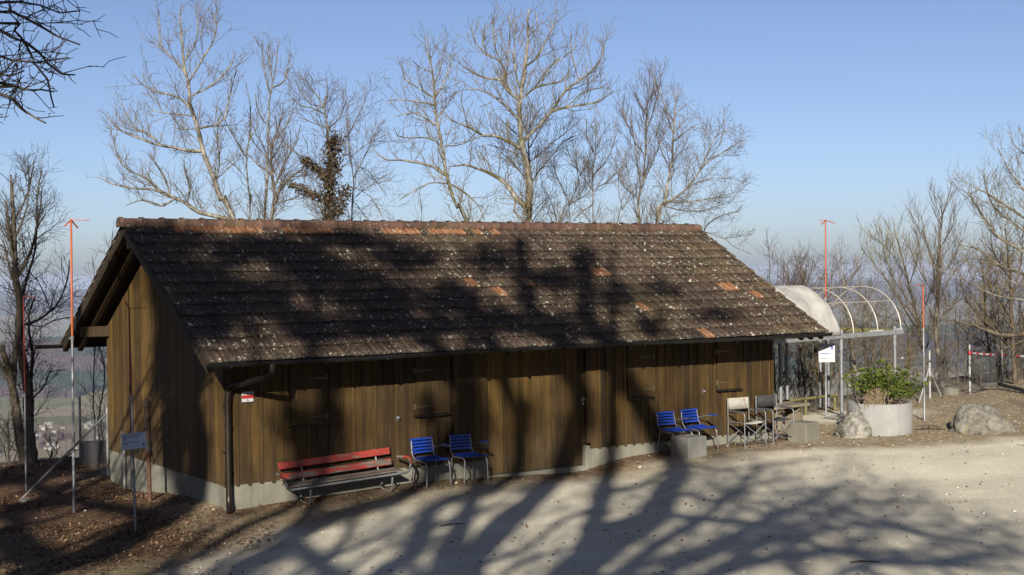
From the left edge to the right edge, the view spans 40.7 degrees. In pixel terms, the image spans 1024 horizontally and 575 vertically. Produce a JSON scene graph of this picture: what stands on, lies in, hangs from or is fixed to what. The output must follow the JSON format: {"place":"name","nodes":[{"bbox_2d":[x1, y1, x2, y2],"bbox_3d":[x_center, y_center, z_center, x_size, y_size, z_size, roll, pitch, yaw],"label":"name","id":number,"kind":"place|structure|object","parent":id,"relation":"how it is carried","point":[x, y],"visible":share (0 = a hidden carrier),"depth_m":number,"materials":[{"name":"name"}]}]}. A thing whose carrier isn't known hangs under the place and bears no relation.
{"place":"outdoors","nodes":[
{"label":"outdoors","id":0,"kind":"place"},
{"bbox_2d":[407,186,442,221],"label":"hazel thicket","id":1,"kind":"object","parent":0,"point":[422,208],"visible":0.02,"depth_m":38.85,"materials":[{"name":"brown plant"}]},
{"bbox_2d":[0,278,1023,574],"bbox_3d":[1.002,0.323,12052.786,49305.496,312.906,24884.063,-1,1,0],"label":"ground","id":2,"kind":"structure","parent":0,"point":[776,526],"depth_m":20.44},
{"bbox_2d":[0,403,21,463],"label":"bramble thicket","id":3,"kind":"object","parent":2,"relation":"on","point":[8,442],"visible":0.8,"depth_m":29.69,"materials":[{"name":"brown plant"}]},
{"bbox_2d":[20,498,35,501],"bbox_3d":[-8.515,3.761,24.269,0.259,0.141,0.201,-1,1,14],"label":"stone","id":4,"kind":"object","parent":2,"relation":"on","point":[27,499],"visible":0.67,"depth_m":24.22,"materials":[{"name":"stone"}]},
{"bbox_2d":[22,291,35,490],"bbox_3d":[-8.873,1.962,25.475,0.276,3.799,0.227,-1,1,0],"label":"marker pole","id":5,"kind":"object","parent":2,"relation":"on","point":[25,446],"visible":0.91,"depth_m":25.37,"materials":[{"name":"metal"}]},
{"bbox_2d":[0,142,67,462],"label":"double tree","id":6,"kind":"object","parent":2,"relation":"on","point":[16,412],"visible":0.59,"depth_m":30.29,"materials":[{"name":"brown plant"}]},
{"bbox_2d":[0,431,71,453],"bbox_3d":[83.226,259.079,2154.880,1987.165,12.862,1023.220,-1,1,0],"label":"valley hedges","id":7,"kind":"object","parent":2,"relation":"on","point":[40,445],"visible":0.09,"depth_m":2472.99,"materials":[{"name":"grey plant"}]},
{"bbox_2d":[0,139,86,463],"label":"double tree","id":8,"kind":"object","parent":2,"relation":"on","point":[20,292],"visible":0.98,"depth_m":29.43,"materials":[{"name":"brown plant"}]},
{"bbox_2d":[0,0,125,123],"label":"overhanging tree","id":9,"kind":"object","parent":2,"relation":"on","point":[14,87],"visible":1,"depth_m":13.67,"materials":[{"name":"brown plant"}]},
{"bbox_2d":[0,396,125,499],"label":"wire fence","id":10,"kind":"object","parent":2,"relation":"on","point":[80,442],"visible":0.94,"depth_m":27.70,"materials":[{"name":"grey metal"}]},
{"bbox_2d":[36,410,96,462],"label":"bramble thicket","id":11,"kind":"object","parent":2,"relation":"on","point":[56,452],"visible":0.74,"depth_m":29.39,"materials":[{"name":"brown plant"}]},
{"bbox_2d":[64,219,89,512],"bbox_3d":[-7.007,1.324,22.265,0.415,4.852,0.176,-1,1,-34],"label":"marker pole","id":12,"kind":"object","parent":2,"relation":"on","point":[71,337],"visible":0.94,"depth_m":22.20,"materials":[{"name":"metal"}]},
{"bbox_2d":[63,223,115,440],"bbox_3d":[-9.740,1.519,33.079,1.399,6.289,2.668,-1,1,16],"label":"hazel thicket","id":13,"kind":"object","parent":2,"relation":"on","point":[101,355],"visible":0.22,"depth_m":32.52,"materials":[{"name":"brown plant"}]},
{"bbox_2d":[84,419,102,428],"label":"village house","id":14,"kind":"structure","parent":2,"relation":"on","point":[90,423],"depth_m":2647.54,"materials":[{"name":"white"}]},
{"bbox_2d":[81,389,107,460],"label":"bramble thicket","id":15,"kind":"object","parent":2,"relation":"on","point":[104,410],"visible":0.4,"depth_m":29.60,"materials":[{"name":"brown plant"}]},
{"bbox_2d":[82,440,109,459],"bbox_3d":[-9.191,3.696,30.443,0.640,0.588,0.440,-1,1,-8],"label":"compost bin","id":16,"kind":"object","parent":2,"relation":"on","point":[92,450],"visible":0.09,"depth_m":30.23,"materials":[{"name":"grey metal"}]},
{"bbox_2d":[125,301,138,531],"bbox_3d":[-5.373,1.911,19.779,0.330,3.423,0.148,-1,1,0],"label":"marker pole","id":17,"kind":"object","parent":2,"relation":"on","point":[133,470],"visible":0.92,"depth_m":19.71,"materials":[{"name":"metal"}]},
{"bbox_2d":[121,431,145,450],"bbox_3d":[-5.401,2.192,19.698,0.336,0.236,0.011,-5,2,-24],"label":"notice board","id":18,"kind":"object","parent":17,"relation":"attached to","point":[135,440],"visible":1,"depth_m":19.69,"materials":[{"name":"metal"}]},
{"bbox_2d":[144,399,152,501],"bbox_3d":[-5.932,2.707,22.511,0.124,1.769,0.137,-1,1,0],"label":"pipe post","id":19,"kind":"object","parent":2,"relation":"on","point":[147,424],"visible":0.89,"depth_m":22.48,"materials":[{"name":"metal"}]},
{"bbox_2d":[86,0,255,218],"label":"ash tree","id":20,"kind":"object","parent":2,"relation":"on","point":[214,179],"visible":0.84,"depth_m":35.16,"materials":[{"name":"brown plant"}]},
{"bbox_2d":[201,74,260,219],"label":"young ash","id":21,"kind":"object","parent":2,"relation":"on","point":[246,169],"visible":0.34,"depth_m":36.98,"materials":[{"name":"brown plant"}]},
{"bbox_2d":[239,27,299,219],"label":"ash tree","id":22,"kind":"object","parent":2,"relation":"on","point":[265,196],"visible":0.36,"depth_m":38.03,"materials":[{"name":"brown plant"}]},
{"bbox_2d":[242,95,328,219],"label":"mossy tree","id":23,"kind":"object","parent":2,"relation":"on","point":[275,202],"visible":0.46,"depth_m":33.90,"materials":[{"name":"brown plant"}]},
{"bbox_2d":[259,59,363,219],"bbox_3d":[-4.784,-0.753,33.073,2.601,9.617,2.240,-1,1,0],"label":"ivy tree","id":24,"kind":"object","parent":2,"relation":"on","point":[320,125],"visible":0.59,"depth_m":33.01,"materials":[{"name":"brown plant"}]},
{"bbox_2d":[288,123,354,219],"bbox_3d":[-4.564,-2.679,32.958,1.607,2.544,0.631,-1,1,0],"label":"ivy","id":25,"kind":"object","parent":24,"relation":"attached to","point":[333,141],"visible":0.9,"depth_m":32.91,"materials":[{"name":"green plant"}]},
{"bbox_2d":[276,447,412,503],"bbox_3d":[-2.689,3.014,21.880,2.269,0.678,0.598,-4,2,-34],"label":"park bench","id":26,"kind":"object","parent":2,"relation":"on","point":[302,474],"visible":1,"depth_m":21.92,"materials":[{"name":"red paint"}]},
{"bbox_2d":[328,68,413,220],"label":"birch tree","id":27,"kind":"object","parent":2,"relation":"on","point":[364,168],"visible":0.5,"depth_m":35.96,"materials":[{"name":"brown plant"}]},
{"bbox_2d":[410,437,451,488],"bbox_3d":[-1.348,2.885,22.739,0.514,0.768,0.596,-2,1,-35],"label":"garden chair","id":28,"kind":"object","parent":2,"relation":"on","point":[435,457],"visible":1,"depth_m":22.81,"materials":[{"name":"blue metal"}]},
{"bbox_2d":[33,217,832,513],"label":"barn","id":29,"kind":"structure","parent":2,"relation":"on","point":[524,347],"depth_m":24.00,"materials":[{"name":"wood"}]},
{"bbox_2d":[242,391,253,401],"bbox_3d":[-4.080,1.687,21.292,0.190,0.160,0.010,-1,1,-34],"label":"trail sign","id":30,"kind":"object","parent":29,"relation":"attached to","point":[248,396],"visible":1,"depth_m":21.29,"materials":[{"name":"white metal"}]},
{"bbox_2d":[451,354,486,462],"bbox_3d":[-0.744,1.812,23.560,0.694,2.321,0.065,-1,1,-34],"label":"plank door","id":31,"kind":"structure","parent":29,"relation":"in","point":[468,376],"depth_m":23.54,"materials":[{"name":"brown wood"}]},
{"bbox_2d":[486,348,584,474],"bbox_3d":[0.432,1.952,24.426,2.122,2.552,0.080,-1,1,-34],"label":"barn door","id":32,"kind":"structure","parent":29,"relation":"in","point":[536,399],"depth_m":24.43,"materials":[{"name":"brown wood"}]},
{"bbox_2d":[362,21,503,221],"bbox_3d":[-1.521,-1.450,34.963,4.583,10.906,2.241,-1,1,0],"label":"ash tree","id":33,"kind":"object","parent":2,"relation":"on","point":[445,173],"visible":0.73,"depth_m":35.01,"materials":[{"name":"brown plant"}]},
{"bbox_2d":[448,434,488,484],"bbox_3d":[-0.736,2.876,23.147,0.514,0.768,0.596,0,0,-34],"label":"garden chair","id":34,"kind":"object","parent":2,"relation":"on","point":[473,454],"visible":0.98,"depth_m":23.24,"materials":[{"name":"blue metal"}]},
{"bbox_2d":[0,323,1023,397],"bbox_3d":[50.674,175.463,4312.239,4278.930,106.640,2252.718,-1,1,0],"label":"distant forest","id":35,"kind":"object","parent":2,"relation":"on","point":[57,357],"visible":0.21,"depth_m":3578.35,"materials":[{"name":"plant"}]},
{"bbox_2d":[0,375,1023,574],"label":"fallen leaves","id":36,"kind":"object","parent":2,"relation":"on","point":[7,503],"visible":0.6,"depth_m":20.39,"materials":[{"name":"brown plant"}]},
{"bbox_2d":[2,388,1023,574],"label":"loose stones","id":37,"kind":"object","parent":2,"relation":"on","point":[983,512],"visible":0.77,"depth_m":20.03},
{"bbox_2d":[422,0,631,221],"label":"ash","id":38,"kind":"object","parent":2,"relation":"on","point":[526,204],"visible":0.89,"depth_m":34.00,"materials":[{"name":"brown plant"}]},
{"bbox_2d":[473,80,585,222],"bbox_3d":[0.538,-0.828,37.184,3.364,9.823,2.474,-1,1,0],"label":"dark shrub tree","id":39,"kind":"object","parent":2,"relation":"on","point":[535,152],"visible":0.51,"depth_m":37.14,"materials":[{"name":"brown plant"}]},
{"bbox_2d":[533,129,603,222],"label":"young tree","id":40,"kind":"object","parent":2,"relation":"on","point":[572,195],"visible":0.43,"depth_m":37.94,"materials":[{"name":"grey plant"}]},
{"bbox_2d":[562,97,630,222],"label":"young tree","id":41,"kind":"object","parent":2,"relation":"on","point":[591,175],"visible":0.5,"depth_m":37.00,"materials":[{"name":"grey plant"}]},
{"bbox_2d":[598,140,662,222],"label":"young tree","id":42,"kind":"object","parent":2,"relation":"on","point":[630,186],"visible":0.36,"depth_m":36.05,"materials":[{"name":"grey plant"}]},
{"bbox_2d":[610,54,680,223],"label":"narrow tree","id":43,"kind":"object","parent":2,"relation":"on","point":[637,159],"visible":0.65,"depth_m":36.00,"materials":[{"name":"brown plant"}]},
{"bbox_2d":[655,411,692,455],"bbox_3d":[3.018,2.714,25.653,0.514,0.768,0.596,-2,1,-33],"label":"garden chair","id":44,"kind":"object","parent":2,"relation":"on","point":[674,429],"visible":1,"depth_m":25.73,"materials":[{"name":"blue plastic"}]},
{"bbox_2d":[671,434,706,458],"bbox_3d":[3.246,2.977,25.325,0.470,0.505,0.470,-1,1,-38],"label":"concrete block","id":45,"kind":"object","parent":2,"relation":"on","point":[688,446],"depth_m":25.16,"materials":[{"name":"grey concrete"}]},
{"bbox_2d":[619,53,762,223],"bbox_3d":[4.428,-1.203,35.555,4.230,9.565,3.471,-1,1,0],"label":"beech tree","id":46,"kind":"object","parent":2,"relation":"on","point":[665,202],"visible":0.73,"depth_m":35.13,"materials":[{"name":"brown plant"}]},
{"bbox_2d":[680,408,718,450],"bbox_3d":[3.516,2.694,25.986,0.514,0.768,0.596,-2,1,-35],"label":"garden chair","id":47,"kind":"object","parent":2,"relation":"on","point":[698,426],"visible":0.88,"depth_m":26.06,"materials":[{"name":"blue plastic"}]},
{"bbox_2d":[702,198,758,253],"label":"young beech","id":48,"kind":"object","parent":2,"relation":"on","point":[728,213],"visible":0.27,"depth_m":36.53,"materials":[{"name":"brown plant"}]},
{"bbox_2d":[727,397,766,446],"bbox_3d":[4.519,2.585,26.571,0.556,0.906,0.537,-1,1,-30],"label":"director chair","id":49,"kind":"object","parent":2,"relation":"on","point":[739,403],"visible":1,"depth_m":26.68,"materials":[{"name":"beige fabric"}]},
{"bbox_2d":[755,394,793,443],"bbox_3d":[5.138,2.570,26.984,0.556,0.906,0.537,-1,1,-30],"label":"director chair","id":50,"kind":"object","parent":2,"relation":"on","point":[761,401],"visible":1,"depth_m":27.10,"materials":[{"name":"black fabric"}]},
{"bbox_2d":[755,228,794,391],"bbox_3d":[7.139,0.850,38.002,1.639,4.999,2.212,0,1,23],"label":"hazel thicket","id":51,"kind":"object","parent":2,"relation":"on","point":[776,367],"visible":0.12,"depth_m":37.74,"materials":[{"name":"brown plant"}]},
{"bbox_2d":[750,244,818,395],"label":"bare tree","id":52,"kind":"object","parent":2,"relation":"on","point":[788,285],"visible":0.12,"depth_m":38.00,"materials":[{"name":"brown plant"}]},
{"bbox_2d":[774,401,809,428],"bbox_3d":[5.760,2.764,29.459,1.270,0.535,0.590,-1,1,-43],"label":"timber table","id":53,"kind":"object","parent":2,"relation":"on","point":[798,407],"visible":0.47,"depth_m":29.55,"materials":[{"name":"brown wood"}]},
{"bbox_2d":[774,355,822,409],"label":"hazel thicket","id":54,"kind":"object","parent":2,"relation":"on","point":[809,388],"visible":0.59,"depth_m":34.79,"materials":[{"name":"brown plant"}]},
{"bbox_2d":[774,341,824,402],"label":"hazel thicket","id":55,"kind":"object","parent":2,"relation":"on","point":[801,363],"visible":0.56,"depth_m":35.17,"materials":[{"name":"brown plant"}]},
{"bbox_2d":[788,420,818,442],"bbox_3d":[5.698,2.876,26.982,0.440,0.505,0.440,-1,1,-44],"label":"concrete block","id":56,"kind":"object","parent":2,"relation":"on","point":[804,431],"depth_m":26.83,"materials":[{"name":"grey concrete"}]},
{"bbox_2d":[777,394,836,414],"bbox_3d":[6.766,3.021,32.534,2.834,0.848,0.090,-1,1,-40],"label":"wooden railing","id":57,"kind":"object","parent":2,"relation":"on","point":[805,399],"visible":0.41,"depth_m":32.75,"materials":[{"name":"yellow wood"}]},
{"bbox_2d":[758,235,856,401],"bbox_3d":[7.809,1.072,35.987,2.729,4.899,1.941,-1,1,0],"label":"bare tree","id":58,"kind":"object","parent":2,"relation":"on","point":[801,278],"visible":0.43,"depth_m":36.04,"materials":[{"name":"brown plant"}]},
{"bbox_2d":[819,220,835,415],"bbox_3d":[7.198,0.756,31.434,0.325,4.600,0.365,-1,1,0],"label":"marker pole","id":59,"kind":"object","parent":2,"relation":"on","point":[825,299],"visible":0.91,"depth_m":31.50,"materials":[{"name":"metal"}]},
{"bbox_2d":[818,343,834,361],"bbox_3d":[7.184,1.489,31.484,0.380,0.430,0.010,-1,1,-4],"label":"sign","id":60,"kind":"object","parent":59,"relation":"attached to","point":[826,352],"visible":1,"depth_m":31.48,"materials":[{"name":"white plastic"}]},
{"bbox_2d":[773,285,903,424],"bbox_3d":[6.744,1.549,31.995,5.260,3.277,2.209,-1,1,-43],"label":"canopy","id":61,"kind":"object","parent":2,"relation":"on","point":[810,302],"visible":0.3,"depth_m":31.22,"materials":[{"name":"white metal"}]},
{"bbox_2d":[805,309,878,404],"bbox_3d":[8.526,1.800,36.064,2.096,2.582,2.157,-1,1,0],"label":"hazel thicket","id":62,"kind":"object","parent":2,"relation":"on","point":[838,365],"visible":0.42,"depth_m":35.78,"materials":[{"name":"brown plant"}]},
{"bbox_2d":[804,235,898,394],"bbox_3d":[8.722,0.996,36.123,2.491,4.914,1.921,-1,1,0],"label":"birch tree","id":63,"kind":"object","parent":2,"relation":"on","point":[852,314],"visible":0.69,"depth_m":36.02,"materials":[{"name":"brown plant"}]},
{"bbox_2d":[835,408,871,437],"bbox_3d":[6.800,2.766,27.404,0.738,0.732,0.678,-1,1,0],"label":"boulder","id":64,"kind":"object","parent":2,"relation":"on","point":[854,423],"visible":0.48,"depth_m":27.19,"materials":[{"name":"stone"}]},
{"bbox_2d":[850,560,879,562],"bbox_3d":[4.241,3.290,16.552,0.369,0.030,0.097,-1,1,0],"label":"stick","id":65,"kind":"object","parent":2,"relation":"on","point":[863,561],"visible":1,"depth_m":16.57,"materials":[{"name":"brown wood"}]},
{"bbox_2d":[824,354,909,398],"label":"hazel thicket","id":66,"kind":"object","parent":2,"relation":"on","point":[857,397],"visible":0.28,"depth_m":35.63,"materials":[{"name":"brown plant"}]},
{"bbox_2d":[826,249,915,373],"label":"birch tree","id":67,"kind":"object","parent":2,"relation":"on","point":[877,308],"visible":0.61,"depth_m":36.77,"materials":[{"name":"brown plant"}]},
{"bbox_2d":[836,307,905,398],"bbox_3d":[9.461,1.759,36.396,1.832,2.529,2.332,-1,1,0],"label":"hazel thicket","id":68,"kind":"object","parent":2,"relation":"on","point":[881,351],"visible":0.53,"depth_m":36.58,"materials":[{"name":"brown plant"}]},
{"bbox_2d":[847,399,912,435],"bbox_3d":[7.422,2.680,27.842,1.280,0.750,1.280,-1,1,0],"label":"planter","id":69,"kind":"object","parent":2,"relation":"on","point":[893,419],"visible":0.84,"depth_m":27.26,"materials":[{"name":"concrete"}]},
{"bbox_2d":[856,386,891,407],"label":"dry plant","id":70,"kind":"object","parent":69,"relation":"on","point":[876,398],"visible":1,"depth_m":27.34,"materials":[{"name":"beige plant"}]},
{"bbox_2d":[840,359,934,403],"bbox_3d":[7.508,1.896,27.734,1.646,0.925,1.599,-1,1,-45],"label":"laurel bush","id":71,"kind":"object","parent":69,"relation":"on","point":[895,386],"visible":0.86,"depth_m":27.71,"materials":[{"name":"green plant"}]},
{"bbox_2d":[774,337,1023,410],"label":"wire fence","id":72,"kind":"object","parent":2,"relation":"on","point":[969,379],"visible":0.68,"depth_m":34.65,"materials":[{"name":"metal"}]},
{"bbox_2d":[968,351,1022,356],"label":"barrier tape","id":73,"kind":"object","parent":72,"relation":"attached to","point":[969,352],"visible":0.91,"depth_m":35.71,"materials":[{"name":"white plastic"}]},
{"bbox_2d":[874,309,934,390],"bbox_3d":[10.565,1.689,37.133,1.588,2.409,1.713,0,1,28],"label":"hazel thicket","id":74,"kind":"object","parent":2,"relation":"on","point":[909,352],"visible":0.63,"depth_m":37.00,"materials":[{"name":"brown plant"}]},
{"bbox_2d":[855,198,970,389],"bbox_3d":[10.814,0.548,37.112,3.388,5.854,2.188,-1,1,0],"label":"spreading tree","id":75,"kind":"object","parent":2,"relation":"on","point":[885,252],"visible":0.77,"depth_m":37.05,"materials":[{"name":"brown plant"}]},
{"bbox_2d":[916,284,925,420],"bbox_3d":[8.569,1.435,29.000,0.129,3.010,0.432,0,1,32],"label":"marker pole","id":76,"kind":"object","parent":2,"relation":"on","point":[923,331],"visible":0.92,"depth_m":29.13,"materials":[{"name":"metal"}]},
{"bbox_2d":[916,425,945,429],"bbox_3d":[8.449,2.821,27.816,0.593,0.108,0.167,-1,1,8],"label":"rotten log","id":77,"kind":"object","parent":2,"relation":"on","point":[928,427],"visible":1,"depth_m":27.82,"materials":[{"name":"brown wood"}]},
{"bbox_2d":[911,342,960,393],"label":"hazel thicket","id":78,"kind":"object","parent":2,"relation":"on","point":[944,375],"visible":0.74,"depth_m":35.82,"materials":[{"name":"brown plant"}]},
{"bbox_2d":[899,162,977,390],"bbox_3d":[11.082,0.005,35.975,2.268,6.766,1.865,-1,1,0],"label":"alder tree","id":79,"kind":"object","parent":2,"relation":"on","point":[935,317],"visible":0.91,"depth_m":36.05,"materials":[{"name":"brown plant"}]},
{"bbox_2d":[942,387,959,394],"bbox_3d":[11.138,2.686,35.000,0.440,0.270,0.440,-1,1,0],"label":"concrete pipe","id":80,"kind":"object","parent":2,"relation":"on","point":[948,391],"visible":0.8,"depth_m":34.83,"materials":[{"name":"grey concrete"}]},
{"bbox_2d":[928,300,994,386],"bbox_3d":[12.273,1.481,37.590,1.881,2.516,2.125,-1,1,20],"label":"hazel thicket","id":81,"kind":"object","parent":2,"relation":"on","point":[965,356],"visible":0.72,"depth_m":37.83,"materials":[{"name":"brown plant"}]},
{"bbox_2d":[917,121,1023,372],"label":"ash","id":82,"kind":"object","parent":2,"relation":"on","point":[997,209],"visible":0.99,"depth_m":33.26,"materials":[{"name":"brown plant"}]},
{"bbox_2d":[932,259,1023,370],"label":"leaning tree","id":83,"kind":"object","parent":2,"relation":"on","point":[1009,334],"visible":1,"depth_m":31.56,"materials":[{"name":"brown plant"}]},
{"bbox_2d":[941,231,1020,380],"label":"dark tree","id":84,"kind":"object","parent":2,"relation":"on","point":[970,297],"visible":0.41,"depth_m":38.03,"materials":[{"name":"brown plant"}]},
{"bbox_2d":[948,403,1018,434],"bbox_3d":[9.421,2.705,27.532,1.431,0.796,0.925,-1,1,0],"label":"boulder","id":85,"kind":"object","parent":2,"relation":"on","point":[981,419],"visible":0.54,"depth_m":27.27,"materials":[{"name":"stone"}]},
{"bbox_2d":[960,343,1009,380],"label":"hazel thicket","id":86,"kind":"object","parent":2,"relation":"on","point":[983,368],"visible":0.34,"depth_m":38.49,"materials":[{"name":"brown plant"}]},
{"bbox_2d":[955,198,1023,383],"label":"dark tree","id":87,"kind":"object","parent":2,"relation":"on","point":[1014,367],"visible":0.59,"depth_m":36.49,"materials":[{"name":"brown plant"}]},
{"bbox_2d":[985,382,999,386],"bbox_3d":[12.730,2.599,36.508,0.430,0.210,0.324,-1,1,0],"label":"stone","id":88,"kind":"object","parent":2,"relation":"on","point":[995,383],"visible":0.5,"depth_m":36.43,"materials":[{"name":"stone"}]},
{"bbox_2d":[963,290,1023,381],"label":"hazel thicket","id":89,"kind":"object","parent":2,"relation":"on","point":[997,361],"visible":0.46,"depth_m":37.78,"materials":[{"name":"brown plant"}]},
{"bbox_2d":[999,303,1023,377],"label":"hazel thicket","id":90,"kind":"object","parent":2,"relation":"on","point":[1018,331],"visible":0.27,"depth_m":38.06,"materials":[{"name":"brown plant"}]},
{"bbox_2d":[0,0,1023,289],"label":"sky","id":91,"kind":"structure","parent":0,"point":[851,106],"materials":[{"name":"blue"}]},
{"bbox_2d":[1,375,1023,574],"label":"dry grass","id":92,"kind":"structure","parent":0,"point":[484,477],"depth_m":21.85,"materials":[{"name":"beige plant"}]},
{"bbox_2d":[550,191,573,222],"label":"hazel thicket","id":93,"kind":"object","parent":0,"point":[566,207],"visible":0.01,"depth_m":38.44,"materials":[{"name":"brown plant"}]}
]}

